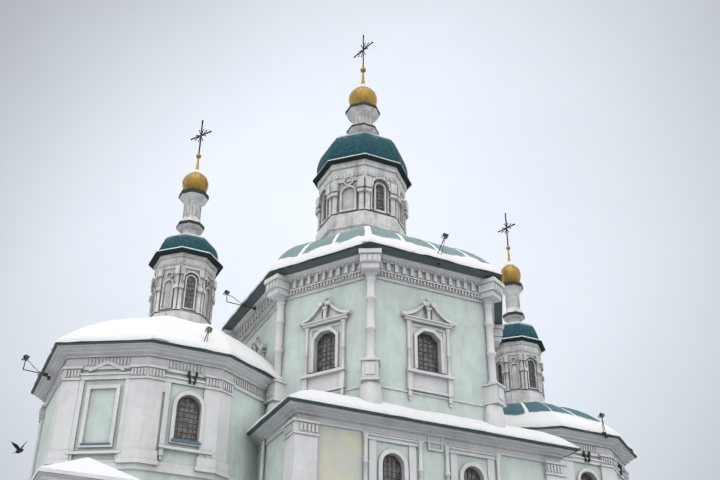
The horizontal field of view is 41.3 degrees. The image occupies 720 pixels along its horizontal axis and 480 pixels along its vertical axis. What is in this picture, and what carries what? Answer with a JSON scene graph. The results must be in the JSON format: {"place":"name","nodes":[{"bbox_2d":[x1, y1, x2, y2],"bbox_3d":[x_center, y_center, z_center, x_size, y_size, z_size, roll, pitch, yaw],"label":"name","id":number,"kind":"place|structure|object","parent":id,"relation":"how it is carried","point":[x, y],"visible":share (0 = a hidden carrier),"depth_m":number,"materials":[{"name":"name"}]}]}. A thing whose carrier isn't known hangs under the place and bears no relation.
{"place":"outdoors","nodes":[
{"label":"outdoors","id":0,"kind":"place"},
{"bbox_2d":[11,442,25,452],"bbox_3d":[-5.907,3.561,16.509,0.293,0.250,0.306,14,-33,-22],"label":"bird","id":1,"kind":"object","parent":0,"point":[18,448],"visible":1,"depth_m":16.41},
{"bbox_2d":[31,457,139,479],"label":"porch roof","id":2,"kind":"structure","parent":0,"point":[87,468],"depth_m":23.14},
{"bbox_2d":[29,339,275,479],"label":"wall","id":3,"kind":"structure","parent":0,"point":[147,409],"depth_m":29.02,"materials":[{"name":"grey paint"}]},
{"bbox_2d":[21,355,50,379],"bbox_3d":[-10.454,4.088,30.881,1.026,0.848,0.265,-1,-31,2],"label":"lamp","id":4,"kind":"object","parent":3,"relation":"attached to","point":[26,357],"visible":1,"depth_m":30.82,"materials":[{"name":"grey metal"}]},
{"bbox_2d":[31,316,282,391],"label":"roof","id":5,"kind":"structure","parent":3,"relation":"on","point":[172,329],"depth_m":30.19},
{"bbox_2d":[148,120,222,351],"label":"tower","id":6,"kind":"structure","parent":3,"relation":"on","point":[185,265],"depth_m":34.21,"materials":[{"name":"white paint"}]},
{"bbox_2d":[201,326,212,350],"bbox_3d":[-4.856,3.169,30.075,0.360,0.996,0.245,14,-33,-22],"label":"lamp","id":7,"kind":"object","parent":3,"relation":"attached to","point":[209,329],"visible":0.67,"depth_m":30.23,"materials":[{"name":"grey metal"}]},
{"bbox_2d":[0,0,719,479],"label":"sky","id":8,"kind":"structure","parent":0,"point":[593,125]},
{"bbox_2d":[246,390,579,479],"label":"church building section","id":9,"kind":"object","parent":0,"point":[310,435],"visible":0.88,"depth_m":29.03,"materials":[{"name":"grey paint"}]},
{"bbox_2d":[222,242,506,435],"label":"church tower","id":10,"kind":"structure","parent":9,"relation":"on","point":[373,323],"depth_m":31.91,"materials":[{"name":"green paint"}]},
{"bbox_2d":[223,290,255,309],"bbox_3d":[-4.401,2.268,35.533,1.420,0.916,0.278,0,-31,1],"label":"lamp","id":11,"kind":"object","parent":10,"relation":"attached to","point":[227,292],"visible":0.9,"depth_m":35.52,"materials":[{"name":"grey metal"}]},
{"bbox_2d":[222,226,502,328],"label":"roof","id":12,"kind":"structure","parent":10,"relation":"on","point":[324,246],"depth_m":33.28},
{"bbox_2d":[313,35,411,239],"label":"tower","id":13,"kind":"structure","parent":12,"relation":"on","point":[360,179],"depth_m":39.23,"materials":[{"name":"white paint"}]},
{"bbox_2d":[435,233,448,264],"bbox_3d":[2.793,0.284,32.984,0.579,1.246,0.257,5,-31,-8],"label":"lamp","id":14,"kind":"object","parent":10,"relation":"on","point":[445,235],"visible":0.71,"depth_m":33.16,"materials":[{"name":"grey metal"}]},
{"bbox_2d":[525,426,636,479],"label":"wall","id":15,"kind":"structure","parent":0,"point":[598,456],"depth_m":34.94,"materials":[{"name":"grey paint"}]},
{"bbox_2d":[494,213,544,428],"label":"tower","id":16,"kind":"structure","parent":15,"relation":"on","point":[519,349],"depth_m":39.32,"materials":[{"name":"white paint"}]},
{"bbox_2d":[502,402,636,455],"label":"roof","id":17,"kind":"structure","parent":15,"relation":"on","point":[530,414],"depth_m":35.44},
{"bbox_2d":[598,413,607,437],"bbox_3d":[8.984,6.838,35.319,0.263,0.946,0.198,18,-35,-26],"label":"lamp","id":18,"kind":"object","parent":15,"relation":"attached to","point":[601,415],"visible":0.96,"depth_m":35.33,"materials":[{"name":"grey metal"}]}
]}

